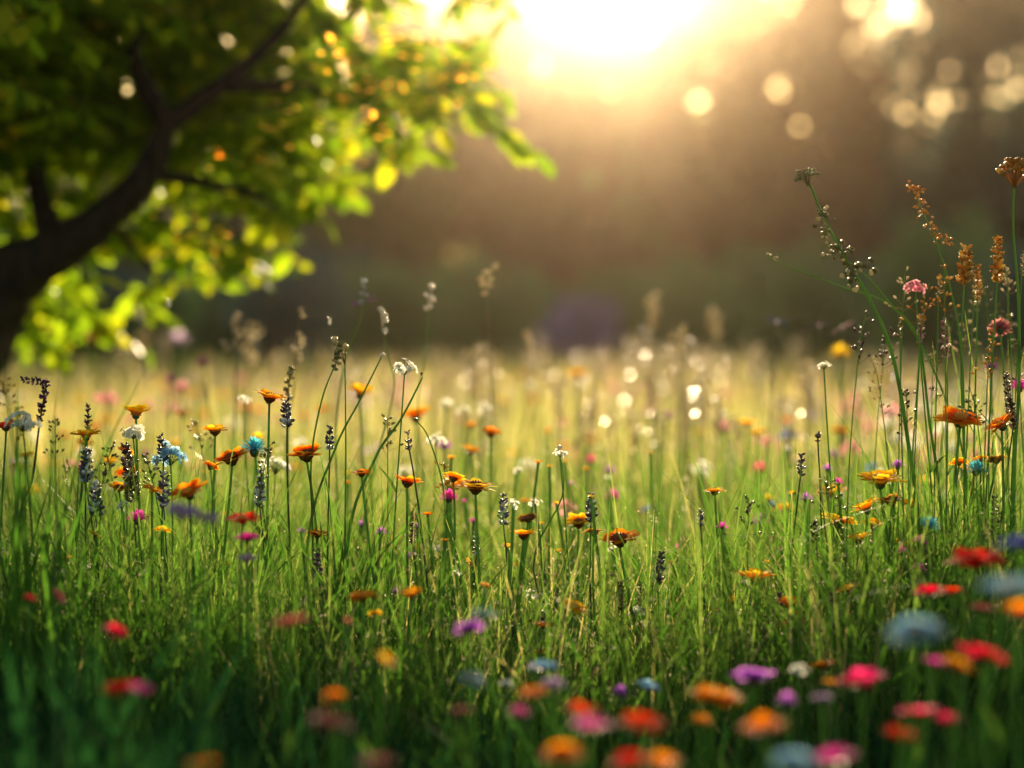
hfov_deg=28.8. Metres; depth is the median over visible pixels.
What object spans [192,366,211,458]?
pale seed plant
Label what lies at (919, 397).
pale seed plant
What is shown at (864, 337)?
seed stalk
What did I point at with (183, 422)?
orange wildflower
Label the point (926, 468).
grass tussock
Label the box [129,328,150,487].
seed head plant
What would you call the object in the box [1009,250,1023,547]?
seed head plant
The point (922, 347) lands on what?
arching stem
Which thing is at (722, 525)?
magenta wildflower
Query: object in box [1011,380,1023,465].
thistle
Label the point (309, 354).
pale seed plant
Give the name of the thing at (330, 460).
seed head plant
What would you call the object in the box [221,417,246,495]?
white wildflower
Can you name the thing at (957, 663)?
broad flower
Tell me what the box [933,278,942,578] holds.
seed head plant
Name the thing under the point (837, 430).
daisy
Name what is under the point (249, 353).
pale seed plant
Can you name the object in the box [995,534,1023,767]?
broad flower
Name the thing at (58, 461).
yellow wildflower
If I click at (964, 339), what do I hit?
seed stalk
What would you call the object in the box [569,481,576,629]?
violet wildflower
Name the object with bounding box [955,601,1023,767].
broad flower
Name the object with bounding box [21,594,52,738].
broad flower
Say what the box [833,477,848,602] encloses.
magenta wildflower
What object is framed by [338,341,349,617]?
seed head plant
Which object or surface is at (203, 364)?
pompom flower
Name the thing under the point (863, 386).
white wildflower
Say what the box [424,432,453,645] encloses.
flower cluster
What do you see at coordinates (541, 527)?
yellow wildflower
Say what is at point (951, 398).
white wildflower
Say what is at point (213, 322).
shrub
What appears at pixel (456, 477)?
daisy
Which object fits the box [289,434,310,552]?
white wildflower
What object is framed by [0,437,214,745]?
grass tussock
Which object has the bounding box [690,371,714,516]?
pale seed plant
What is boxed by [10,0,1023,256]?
sky
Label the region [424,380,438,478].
pale seed plant
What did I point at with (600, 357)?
pale seed plant
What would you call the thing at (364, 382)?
pale seed plant
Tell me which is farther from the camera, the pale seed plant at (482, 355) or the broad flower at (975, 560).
the pale seed plant at (482, 355)
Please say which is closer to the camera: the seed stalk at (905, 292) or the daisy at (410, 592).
the daisy at (410, 592)
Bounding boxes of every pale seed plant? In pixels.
[0,371,5,444]
[7,353,21,469]
[70,366,80,391]
[101,358,113,388]
[102,389,115,440]
[114,361,125,383]
[116,344,130,429]
[128,363,136,382]
[131,337,146,375]
[150,356,160,384]
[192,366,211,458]
[195,369,214,474]
[202,373,216,410]
[208,357,218,412]
[216,371,229,447]
[238,321,263,490]
[239,364,255,440]
[242,398,259,432]
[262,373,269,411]
[263,352,282,455]
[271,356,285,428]
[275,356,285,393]
[289,343,299,363]
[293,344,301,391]
[295,379,314,441]
[305,339,312,378]
[306,348,327,469]
[310,378,324,430]
[322,335,332,353]
[325,392,341,461]
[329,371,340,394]
[332,347,347,450]
[342,355,359,462]
[349,370,370,467]
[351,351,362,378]
[352,421,374,566]
[368,361,391,500]
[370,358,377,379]
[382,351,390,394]
[386,374,402,505]
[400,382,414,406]
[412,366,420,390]
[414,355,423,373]
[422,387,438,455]
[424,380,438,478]
[427,351,444,450]
[433,371,444,452]
[435,364,458,447]
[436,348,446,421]
[436,365,455,438]
[444,381,465,463]
[450,351,458,369]
[455,353,470,410]
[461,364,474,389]
[462,346,486,523]
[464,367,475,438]
[467,364,485,496]
[475,411,495,525]
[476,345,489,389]
[479,364,489,412]
[479,390,496,462]
[480,348,492,399]
[483,380,503,490]
[484,352,506,495]
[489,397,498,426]
[501,385,514,458]
[520,370,527,397]
[521,351,535,433]
[528,365,543,434]
[529,347,552,481]
[535,334,546,401]
[539,364,555,472]
[545,377,566,495]
[555,368,562,387]
[556,380,566,416]
[564,363,571,385]
[568,383,584,418]
[571,409,595,504]
[573,350,586,404]
[579,384,598,471]
[581,396,595,477]
[582,350,600,427]
[584,362,596,424]
[590,355,605,444]
[593,350,608,408]
[598,348,608,410]
[600,345,610,385]
[600,410,623,488]
[615,362,624,402]
[619,371,640,435]
[619,392,633,483]
[621,405,643,529]
[622,348,630,366]
[623,338,633,372]
[625,362,638,384]
[625,372,637,399]
[631,347,637,363]
[635,348,644,391]
[636,356,646,400]
[638,349,652,497]
[638,369,660,470]
[639,333,647,351]
[641,345,651,402]
[647,408,668,486]
[654,346,664,410]
[654,372,663,401]
[656,347,663,408]
[659,345,678,490]
[661,349,670,400]
[662,324,689,531]
[663,366,681,466]
[671,376,692,458]
[672,366,682,457]
[672,382,691,484]
[677,402,700,504]
[681,361,695,516]
[686,385,709,491]
[688,349,701,406]
[689,395,710,429]
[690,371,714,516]
[692,352,714,384]
[694,344,704,378]
[696,368,711,393]
[700,391,726,502]
[705,347,713,381]
[707,346,715,364]
[710,345,720,412]
[713,376,725,414]
[717,362,726,382]
[718,355,737,449]
[727,418,744,513]
[729,374,742,411]
[731,367,739,397]
[738,344,744,374]
[742,334,751,379]
[743,349,756,436]
[749,344,763,453]
[749,360,763,403]
[754,353,763,372]
[758,370,770,416]
[765,394,781,476]
[766,355,775,386]
[768,395,786,513]
[774,400,790,481]
[775,354,783,385]
[783,395,810,482]
[784,340,797,400]
[794,356,804,375]
[795,358,818,476]
[795,359,817,480]
[797,385,820,468]
[798,337,808,403]
[799,374,821,484]
[801,401,821,474]
[826,355,836,396]
[832,352,838,382]
[832,414,851,476]
[837,353,851,375]
[842,394,867,526]
[860,348,871,415]
[867,353,882,455]
[872,362,884,415]
[883,348,907,449]
[888,349,899,410]
[892,369,916,513]
[896,374,922,480]
[904,350,915,377]
[910,362,931,459]
[910,390,924,426]
[953,369,959,394]
[956,375,970,397]
[966,357,974,378]
[1017,409,1023,481]
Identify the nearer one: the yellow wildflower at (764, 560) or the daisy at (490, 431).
the yellow wildflower at (764, 560)
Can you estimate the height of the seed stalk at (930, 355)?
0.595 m
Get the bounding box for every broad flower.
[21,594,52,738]
[51,586,79,760]
[102,622,135,767]
[102,680,138,767]
[127,683,153,767]
[163,501,251,767]
[184,512,226,767]
[185,757,218,767]
[218,553,271,767]
[225,512,259,762]
[233,532,274,721]
[271,610,309,767]
[307,690,345,767]
[308,710,353,767]
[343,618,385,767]
[357,649,397,755]
[358,754,396,767]
[446,671,484,767]
[446,705,474,767]
[452,619,487,766]
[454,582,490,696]
[470,609,504,767]
[508,706,529,767]
[517,685,550,767]
[528,660,559,767]
[539,742,587,767]
[540,678,566,767]
[564,701,599,763]
[571,716,613,767]
[608,751,652,767]
[617,711,666,767]
[635,679,681,767]
[644,751,681,767]
[669,714,713,767]
[686,683,744,767]
[715,667,776,767]
[738,713,788,767]
[770,750,816,767]
[811,693,833,767]
[812,747,857,767]
[818,679,850,767]
[833,667,886,767]
[882,725,917,767]
[885,616,946,767]
[895,705,941,767]
[913,584,951,767]
[916,656,948,767]
[930,547,1005,765]
[934,713,962,764]
[940,655,973,767]
[942,587,974,767]
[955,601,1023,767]
[955,643,1009,767]
[965,575,1023,767]
[969,603,1010,767]
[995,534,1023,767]
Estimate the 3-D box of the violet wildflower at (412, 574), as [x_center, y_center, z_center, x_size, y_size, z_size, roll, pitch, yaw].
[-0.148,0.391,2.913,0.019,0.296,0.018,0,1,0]
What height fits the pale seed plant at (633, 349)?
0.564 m
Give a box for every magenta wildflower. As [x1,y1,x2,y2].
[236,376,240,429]
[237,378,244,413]
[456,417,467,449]
[461,499,496,663]
[469,518,474,630]
[675,545,678,625]
[715,521,727,677]
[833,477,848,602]
[894,402,901,474]
[897,546,912,597]
[917,460,926,503]
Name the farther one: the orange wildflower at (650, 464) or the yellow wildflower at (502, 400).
the yellow wildflower at (502, 400)
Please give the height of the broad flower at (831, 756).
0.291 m
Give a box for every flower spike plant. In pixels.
[51,552,58,626]
[63,480,105,624]
[68,403,92,613]
[74,447,110,662]
[119,442,156,656]
[140,470,177,644]
[156,432,177,656]
[253,468,275,668]
[270,397,295,690]
[312,548,332,705]
[323,425,354,626]
[404,430,446,673]
[408,513,435,682]
[453,530,480,669]
[482,493,532,680]
[537,610,545,734]
[575,492,617,693]
[615,580,627,688]
[635,580,644,695]
[648,551,676,655]
[675,509,705,652]
[761,453,812,639]
[761,609,773,653]
[772,591,787,664]
[800,520,834,639]
[813,431,838,616]
[827,592,842,663]
[885,314,942,598]
[921,528,930,581]
[931,318,960,537]
[952,264,993,572]
[955,243,989,633]
[960,235,1004,636]
[978,371,1016,640]
[989,495,1001,613]
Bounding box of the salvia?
[19,376,50,539]
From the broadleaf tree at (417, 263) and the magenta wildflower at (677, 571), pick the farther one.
the broadleaf tree at (417, 263)
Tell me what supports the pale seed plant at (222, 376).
on the ground at (513, 352)
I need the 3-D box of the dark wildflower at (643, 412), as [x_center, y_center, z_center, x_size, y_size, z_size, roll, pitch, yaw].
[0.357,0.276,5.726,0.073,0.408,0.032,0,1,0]
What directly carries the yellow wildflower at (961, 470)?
on the ground at (513, 352)
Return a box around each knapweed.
[119,509,169,643]
[427,488,488,682]
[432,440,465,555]
[505,664,538,766]
[598,684,627,752]
[605,489,621,587]
[766,691,796,767]
[869,459,904,653]
[895,562,941,689]
[912,536,941,713]
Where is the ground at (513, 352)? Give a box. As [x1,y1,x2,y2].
[3,343,965,383]
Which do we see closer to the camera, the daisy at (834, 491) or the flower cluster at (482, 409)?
the daisy at (834, 491)
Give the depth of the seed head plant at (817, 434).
2.60 m
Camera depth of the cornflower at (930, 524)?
2.40 m
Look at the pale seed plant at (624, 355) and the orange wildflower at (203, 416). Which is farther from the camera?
the pale seed plant at (624, 355)
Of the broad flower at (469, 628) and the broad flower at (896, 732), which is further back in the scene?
the broad flower at (469, 628)
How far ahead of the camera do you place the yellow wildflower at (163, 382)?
7.61 m
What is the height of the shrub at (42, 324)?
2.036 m
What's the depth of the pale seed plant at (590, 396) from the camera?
4.82 m
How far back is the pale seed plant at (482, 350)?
11.77 m
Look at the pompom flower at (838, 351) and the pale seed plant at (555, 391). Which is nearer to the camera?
the pompom flower at (838, 351)
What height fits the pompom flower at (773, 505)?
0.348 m
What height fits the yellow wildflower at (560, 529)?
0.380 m
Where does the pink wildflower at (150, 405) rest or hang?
on the ground at (513, 352)
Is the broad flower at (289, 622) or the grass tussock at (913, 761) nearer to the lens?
the grass tussock at (913, 761)
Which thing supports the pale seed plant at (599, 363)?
on the ground at (513, 352)
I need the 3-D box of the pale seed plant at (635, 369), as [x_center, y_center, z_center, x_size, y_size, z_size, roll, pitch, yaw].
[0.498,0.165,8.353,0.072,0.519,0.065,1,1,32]
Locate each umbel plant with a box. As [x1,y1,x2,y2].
[794,167,921,583]
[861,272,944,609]
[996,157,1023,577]
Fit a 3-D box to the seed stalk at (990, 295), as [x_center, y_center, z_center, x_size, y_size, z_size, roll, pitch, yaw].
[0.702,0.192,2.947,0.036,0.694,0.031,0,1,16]
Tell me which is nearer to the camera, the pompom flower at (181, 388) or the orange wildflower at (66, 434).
the pompom flower at (181, 388)
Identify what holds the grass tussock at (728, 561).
on the ground at (513, 352)
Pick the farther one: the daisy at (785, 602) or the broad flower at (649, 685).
the daisy at (785, 602)
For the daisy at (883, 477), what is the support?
on the ground at (513, 352)
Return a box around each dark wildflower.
[138,450,154,519]
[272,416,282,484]
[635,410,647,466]
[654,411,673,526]
[961,433,975,501]
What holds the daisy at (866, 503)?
on the ground at (513, 352)
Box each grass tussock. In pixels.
[0,353,145,757]
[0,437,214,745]
[0,596,291,767]
[2,642,285,767]
[43,555,343,767]
[78,522,426,767]
[270,445,444,692]
[321,498,491,737]
[388,549,659,748]
[403,668,689,767]
[497,555,722,751]
[673,526,851,654]
[734,527,1018,740]
[741,380,1023,630]
[753,434,1017,666]
[796,449,1023,695]
[797,742,943,767]
[808,390,971,582]
[827,395,1023,639]
[844,338,1023,596]
[867,368,1010,617]
[872,535,1023,767]
[901,356,1023,577]
[905,295,1023,580]
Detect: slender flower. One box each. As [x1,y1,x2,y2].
[765,318,785,527]
[816,319,824,535]
[832,321,852,479]
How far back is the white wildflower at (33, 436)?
4.35 m
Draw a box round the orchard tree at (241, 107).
[0,0,554,378]
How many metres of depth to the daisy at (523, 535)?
2.60 m
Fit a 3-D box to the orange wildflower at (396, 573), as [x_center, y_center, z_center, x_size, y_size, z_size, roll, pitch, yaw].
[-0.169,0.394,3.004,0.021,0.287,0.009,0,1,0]
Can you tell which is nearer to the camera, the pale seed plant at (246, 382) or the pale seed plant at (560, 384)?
the pale seed plant at (246, 382)
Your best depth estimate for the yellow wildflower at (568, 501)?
3.14 m
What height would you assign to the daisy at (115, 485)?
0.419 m
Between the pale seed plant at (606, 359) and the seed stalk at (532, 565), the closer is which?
the seed stalk at (532, 565)
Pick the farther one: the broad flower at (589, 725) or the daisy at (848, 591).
the daisy at (848, 591)
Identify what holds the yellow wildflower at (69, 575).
on the ground at (513, 352)
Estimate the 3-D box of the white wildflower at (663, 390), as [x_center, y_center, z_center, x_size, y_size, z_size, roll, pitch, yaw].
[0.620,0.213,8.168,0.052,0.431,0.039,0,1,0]
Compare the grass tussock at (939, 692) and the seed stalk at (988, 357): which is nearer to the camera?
the grass tussock at (939, 692)
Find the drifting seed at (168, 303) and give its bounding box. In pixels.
[166,298,171,307]
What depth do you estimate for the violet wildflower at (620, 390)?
10.07 m
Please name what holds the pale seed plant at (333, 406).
on the ground at (513, 352)
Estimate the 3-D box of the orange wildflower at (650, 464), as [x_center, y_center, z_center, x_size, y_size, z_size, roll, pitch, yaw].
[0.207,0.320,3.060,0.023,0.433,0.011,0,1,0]
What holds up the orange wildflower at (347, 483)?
on the ground at (513, 352)
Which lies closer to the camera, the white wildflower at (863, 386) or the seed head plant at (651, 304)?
the seed head plant at (651, 304)
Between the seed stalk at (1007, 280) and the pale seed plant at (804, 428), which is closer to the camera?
the seed stalk at (1007, 280)
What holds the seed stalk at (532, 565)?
on the ground at (513, 352)
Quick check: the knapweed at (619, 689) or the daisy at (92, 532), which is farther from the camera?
the daisy at (92, 532)
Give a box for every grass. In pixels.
[0,345,1023,540]
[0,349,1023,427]
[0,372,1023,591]
[0,401,1023,767]
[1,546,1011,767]
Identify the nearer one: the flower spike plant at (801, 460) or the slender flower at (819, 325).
the flower spike plant at (801, 460)
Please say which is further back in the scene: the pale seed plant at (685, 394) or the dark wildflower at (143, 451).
the pale seed plant at (685, 394)
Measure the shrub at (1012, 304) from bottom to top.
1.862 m
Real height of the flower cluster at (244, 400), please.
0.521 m
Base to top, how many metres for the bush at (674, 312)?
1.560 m
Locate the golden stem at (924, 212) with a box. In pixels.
[906,180,965,639]
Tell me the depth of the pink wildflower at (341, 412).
7.22 m
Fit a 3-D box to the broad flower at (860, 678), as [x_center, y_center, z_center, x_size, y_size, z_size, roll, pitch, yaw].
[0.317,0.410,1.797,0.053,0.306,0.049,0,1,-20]
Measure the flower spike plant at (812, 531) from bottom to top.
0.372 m
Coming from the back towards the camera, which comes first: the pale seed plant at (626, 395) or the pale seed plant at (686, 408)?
the pale seed plant at (626, 395)
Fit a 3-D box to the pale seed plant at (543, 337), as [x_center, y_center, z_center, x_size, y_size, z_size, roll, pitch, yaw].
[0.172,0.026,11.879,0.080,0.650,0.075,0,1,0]
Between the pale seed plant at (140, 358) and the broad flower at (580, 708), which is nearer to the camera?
the broad flower at (580, 708)
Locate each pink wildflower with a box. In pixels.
[50,411,64,444]
[66,460,82,539]
[122,417,134,493]
[139,399,153,455]
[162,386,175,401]
[162,401,179,466]
[187,459,207,504]
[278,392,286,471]
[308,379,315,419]
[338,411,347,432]
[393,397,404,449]
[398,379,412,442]
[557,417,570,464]
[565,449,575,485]
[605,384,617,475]
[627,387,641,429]
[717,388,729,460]
[777,443,789,489]
[828,390,839,420]
[837,403,853,511]
[841,438,861,526]
[846,393,859,477]
[849,407,865,527]
[860,416,878,458]
[902,424,912,498]
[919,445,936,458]
[967,448,983,492]
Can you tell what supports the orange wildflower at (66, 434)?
on the ground at (513, 352)
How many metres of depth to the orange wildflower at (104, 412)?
6.19 m
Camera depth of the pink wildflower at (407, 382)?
7.44 m
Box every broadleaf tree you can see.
[0,136,235,335]
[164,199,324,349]
[167,155,372,355]
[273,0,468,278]
[298,148,458,354]
[395,77,531,356]
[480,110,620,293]
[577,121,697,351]
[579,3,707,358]
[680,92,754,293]
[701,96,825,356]
[760,140,943,356]
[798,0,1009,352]
[899,104,1020,355]
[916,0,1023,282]
[979,90,1020,217]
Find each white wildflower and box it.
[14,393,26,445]
[29,431,44,501]
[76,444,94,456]
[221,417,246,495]
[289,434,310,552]
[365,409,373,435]
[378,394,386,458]
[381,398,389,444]
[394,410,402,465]
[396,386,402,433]
[396,465,414,560]
[433,544,447,602]
[435,478,448,653]
[447,475,453,636]
[451,568,461,695]
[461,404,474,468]
[504,499,519,700]
[509,467,522,552]
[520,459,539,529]
[528,498,558,661]
[605,475,619,576]
[607,545,635,699]
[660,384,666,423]
[688,460,711,547]
[741,580,750,662]
[784,444,793,546]
[785,414,804,507]
[857,381,865,445]
[860,382,867,420]
[878,403,891,461]
[878,416,897,469]
[891,432,904,483]
[909,431,925,469]
[913,400,930,481]
[933,422,951,517]
[935,427,949,482]
[944,441,954,483]
[946,396,956,437]
[973,411,988,491]
[981,382,989,406]
[982,374,993,407]
[998,390,1004,414]
[1011,446,1023,529]
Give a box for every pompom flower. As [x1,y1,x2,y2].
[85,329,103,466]
[165,330,190,419]
[165,375,176,499]
[172,380,191,500]
[195,356,212,503]
[249,431,265,579]
[538,427,552,562]
[586,454,596,579]
[604,466,616,585]
[640,504,650,583]
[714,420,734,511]
[737,462,769,565]
[765,494,773,549]
[766,500,777,542]
[789,455,799,512]
[823,449,836,524]
[830,343,851,510]
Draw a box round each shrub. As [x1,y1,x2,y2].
[13,320,52,362]
[21,285,132,367]
[76,251,205,360]
[124,269,204,379]
[191,280,298,367]
[211,254,356,379]
[264,235,384,363]
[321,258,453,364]
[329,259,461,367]
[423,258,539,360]
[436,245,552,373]
[513,282,585,357]
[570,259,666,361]
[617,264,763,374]
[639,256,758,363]
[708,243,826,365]
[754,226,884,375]
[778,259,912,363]
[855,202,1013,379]
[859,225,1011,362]
[954,264,1023,366]
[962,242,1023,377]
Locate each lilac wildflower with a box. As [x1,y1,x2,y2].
[10,458,31,521]
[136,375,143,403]
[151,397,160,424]
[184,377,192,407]
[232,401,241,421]
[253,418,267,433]
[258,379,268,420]
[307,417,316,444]
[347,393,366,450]
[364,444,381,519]
[808,409,820,499]
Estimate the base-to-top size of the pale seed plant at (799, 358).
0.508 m
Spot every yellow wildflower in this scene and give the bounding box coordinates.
[8,463,31,575]
[19,451,34,570]
[41,460,64,538]
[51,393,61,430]
[67,555,72,617]
[71,397,83,451]
[75,438,94,562]
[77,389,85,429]
[95,416,113,496]
[96,456,120,573]
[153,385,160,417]
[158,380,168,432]
[166,439,189,534]
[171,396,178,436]
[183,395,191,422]
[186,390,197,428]
[197,408,207,452]
[201,470,224,576]
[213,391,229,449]
[213,462,217,588]
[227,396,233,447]
[343,471,356,565]
[404,486,428,652]
[445,455,455,572]
[472,507,479,556]
[496,398,508,478]
[502,450,520,488]
[502,542,518,702]
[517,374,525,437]
[529,499,533,625]
[539,521,544,634]
[546,465,552,594]
[552,501,577,674]
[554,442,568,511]
[554,548,561,625]
[562,460,573,594]
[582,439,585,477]
[582,467,589,622]
[588,494,618,727]
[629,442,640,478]
[668,560,695,639]
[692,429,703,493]
[712,495,740,608]
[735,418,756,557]
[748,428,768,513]
[760,559,771,596]
[762,490,796,664]
[769,508,776,612]
[873,496,878,570]
[960,466,978,574]
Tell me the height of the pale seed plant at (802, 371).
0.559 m
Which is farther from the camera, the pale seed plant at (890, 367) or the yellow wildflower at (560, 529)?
the pale seed plant at (890, 367)
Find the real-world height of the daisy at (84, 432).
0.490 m
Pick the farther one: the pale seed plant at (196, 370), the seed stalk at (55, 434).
the pale seed plant at (196, 370)
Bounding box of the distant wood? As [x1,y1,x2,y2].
[11,208,966,354]
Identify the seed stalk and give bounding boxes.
[0,377,23,484]
[11,407,26,438]
[43,418,64,552]
[62,459,84,571]
[90,441,118,583]
[134,452,169,619]
[186,418,213,579]
[251,441,277,615]
[381,414,403,612]
[434,461,458,592]
[523,534,543,582]
[611,552,650,622]
[680,534,694,664]
[724,495,760,570]
[765,533,781,583]
[811,475,846,642]
[844,311,874,631]
[866,355,894,667]
[871,327,898,543]
[884,266,917,592]
[897,389,916,610]
[900,283,934,588]
[924,346,948,513]
[931,264,960,641]
[936,308,963,556]
[952,300,980,466]
[957,387,988,611]
[970,329,1000,602]
[975,279,1000,481]
[998,266,1016,530]
[999,310,1019,489]
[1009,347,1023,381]
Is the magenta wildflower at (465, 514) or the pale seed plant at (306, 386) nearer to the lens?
the magenta wildflower at (465, 514)
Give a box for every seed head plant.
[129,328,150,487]
[219,312,241,566]
[283,366,294,605]
[284,307,305,560]
[301,352,384,693]
[310,336,343,611]
[335,277,376,575]
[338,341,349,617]
[341,371,422,676]
[358,307,394,577]
[389,282,436,582]
[413,417,445,675]
[478,262,497,608]
[508,330,533,534]
[532,445,569,685]
[645,292,659,460]
[707,306,721,467]
[815,431,822,619]
[896,316,904,604]
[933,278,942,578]
[962,276,976,584]
[981,339,990,545]
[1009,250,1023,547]
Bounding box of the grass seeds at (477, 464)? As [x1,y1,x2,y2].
[0,370,1023,576]
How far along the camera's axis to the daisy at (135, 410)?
2.62 m
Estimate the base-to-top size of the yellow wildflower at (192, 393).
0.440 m
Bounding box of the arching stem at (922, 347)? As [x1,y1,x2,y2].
[765,253,971,538]
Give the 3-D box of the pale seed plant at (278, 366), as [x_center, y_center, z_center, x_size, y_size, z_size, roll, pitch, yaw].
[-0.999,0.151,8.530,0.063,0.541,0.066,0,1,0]
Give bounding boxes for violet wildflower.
[298,527,315,664]
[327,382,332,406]
[353,520,364,572]
[362,526,386,686]
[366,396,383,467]
[381,588,398,672]
[405,551,414,624]
[415,523,430,637]
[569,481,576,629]
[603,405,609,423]
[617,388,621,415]
[800,492,812,665]
[800,496,812,597]
[823,464,830,607]
[885,389,895,460]
[890,474,895,606]
[928,390,934,418]
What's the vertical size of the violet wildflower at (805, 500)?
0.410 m
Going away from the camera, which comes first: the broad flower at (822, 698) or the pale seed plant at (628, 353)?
the broad flower at (822, 698)
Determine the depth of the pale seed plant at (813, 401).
5.03 m
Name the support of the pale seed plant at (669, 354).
on the ground at (513, 352)
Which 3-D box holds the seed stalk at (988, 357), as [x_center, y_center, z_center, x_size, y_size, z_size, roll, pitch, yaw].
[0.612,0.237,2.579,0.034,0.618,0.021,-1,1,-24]
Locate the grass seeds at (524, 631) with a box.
[0,540,1007,762]
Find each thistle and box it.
[979,362,1014,560]
[987,318,1012,522]
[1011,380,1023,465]
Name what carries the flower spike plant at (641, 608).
on the ground at (513, 352)
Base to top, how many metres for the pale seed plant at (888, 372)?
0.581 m
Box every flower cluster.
[3,410,42,641]
[93,390,118,496]
[114,424,150,607]
[116,500,131,643]
[138,440,199,606]
[238,395,256,553]
[261,456,291,647]
[378,357,417,667]
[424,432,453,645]
[440,397,459,599]
[456,403,470,573]
[470,402,490,597]
[493,678,512,767]
[526,586,538,659]
[546,448,610,667]
[551,500,576,597]
[625,605,642,663]
[739,602,776,704]
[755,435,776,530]
[761,615,776,696]
[768,664,810,750]
[777,430,798,500]
[800,361,837,590]
[865,462,878,498]
[881,403,898,546]
[903,279,956,560]
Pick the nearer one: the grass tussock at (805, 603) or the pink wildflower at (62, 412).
the grass tussock at (805, 603)
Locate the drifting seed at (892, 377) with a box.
[890,371,894,382]
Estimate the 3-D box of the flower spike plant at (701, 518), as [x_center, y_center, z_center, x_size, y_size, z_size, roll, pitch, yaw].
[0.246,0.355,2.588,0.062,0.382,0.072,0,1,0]
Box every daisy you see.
[0,420,13,590]
[42,428,101,593]
[71,530,100,645]
[106,481,138,669]
[112,403,152,614]
[117,446,136,585]
[139,483,185,646]
[152,525,197,675]
[169,478,207,673]
[174,410,190,526]
[191,424,238,602]
[198,460,252,624]
[201,446,249,621]
[251,388,291,707]
[286,442,348,692]
[304,529,343,685]
[338,610,407,753]
[346,381,388,588]
[346,589,381,767]
[350,469,418,674]
[382,474,423,680]
[395,405,430,552]
[398,585,441,762]
[416,471,465,689]
[455,422,479,562]
[457,478,508,697]
[460,444,497,591]
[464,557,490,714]
[468,426,504,604]
[474,528,536,684]
[515,648,551,759]
[517,513,542,677]
[521,499,529,614]
[526,621,564,714]
[551,598,610,715]
[562,512,611,688]
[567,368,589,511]
[576,528,619,705]
[598,528,642,674]
[703,487,736,680]
[726,595,764,657]
[735,568,782,716]
[766,595,802,718]
[772,503,792,590]
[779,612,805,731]
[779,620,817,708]
[782,418,801,506]
[805,659,838,767]
[812,512,856,637]
[813,484,850,582]
[831,426,849,483]
[836,582,872,667]
[843,531,875,654]
[851,497,877,622]
[857,468,908,612]
[861,518,883,650]
[878,493,902,705]
[901,499,922,581]
[933,405,986,640]
[935,457,967,610]
[959,455,1015,646]
[971,455,991,576]
[983,411,1014,601]
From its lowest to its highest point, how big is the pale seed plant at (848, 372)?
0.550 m
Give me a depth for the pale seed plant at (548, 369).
6.22 m
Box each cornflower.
[239,436,297,681]
[904,516,939,721]
[943,459,987,643]
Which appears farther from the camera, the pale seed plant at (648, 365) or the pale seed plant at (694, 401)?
the pale seed plant at (648, 365)
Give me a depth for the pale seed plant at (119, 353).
9.15 m
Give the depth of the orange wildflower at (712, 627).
2.51 m
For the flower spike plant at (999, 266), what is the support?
on the ground at (513, 352)
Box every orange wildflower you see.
[57,431,71,475]
[84,422,103,480]
[96,411,112,462]
[113,467,139,615]
[173,410,191,466]
[185,424,197,474]
[187,428,201,451]
[197,413,209,459]
[236,403,253,481]
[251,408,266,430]
[289,463,304,526]
[297,413,312,477]
[315,406,331,498]
[342,481,350,595]
[369,470,376,572]
[395,552,399,620]
[422,512,441,698]
[436,538,448,687]
[437,481,463,566]
[447,503,478,686]
[508,460,541,653]
[512,563,517,618]
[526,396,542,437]
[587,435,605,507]
[648,452,653,646]
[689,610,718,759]
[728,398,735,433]
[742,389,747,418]
[851,410,863,495]
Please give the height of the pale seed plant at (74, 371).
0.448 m
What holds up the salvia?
on the ground at (513, 352)
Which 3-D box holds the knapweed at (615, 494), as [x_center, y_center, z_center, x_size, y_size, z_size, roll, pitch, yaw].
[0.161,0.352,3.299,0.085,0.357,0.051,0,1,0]
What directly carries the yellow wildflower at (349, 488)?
on the ground at (513, 352)
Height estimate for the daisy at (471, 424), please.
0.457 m
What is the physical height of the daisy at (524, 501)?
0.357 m
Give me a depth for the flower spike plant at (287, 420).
2.60 m
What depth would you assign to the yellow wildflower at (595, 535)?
2.52 m
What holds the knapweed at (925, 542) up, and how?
on the ground at (513, 352)
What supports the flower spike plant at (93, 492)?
on the ground at (513, 352)
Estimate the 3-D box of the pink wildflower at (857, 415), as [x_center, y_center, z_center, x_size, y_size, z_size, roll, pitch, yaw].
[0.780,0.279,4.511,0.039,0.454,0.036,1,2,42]

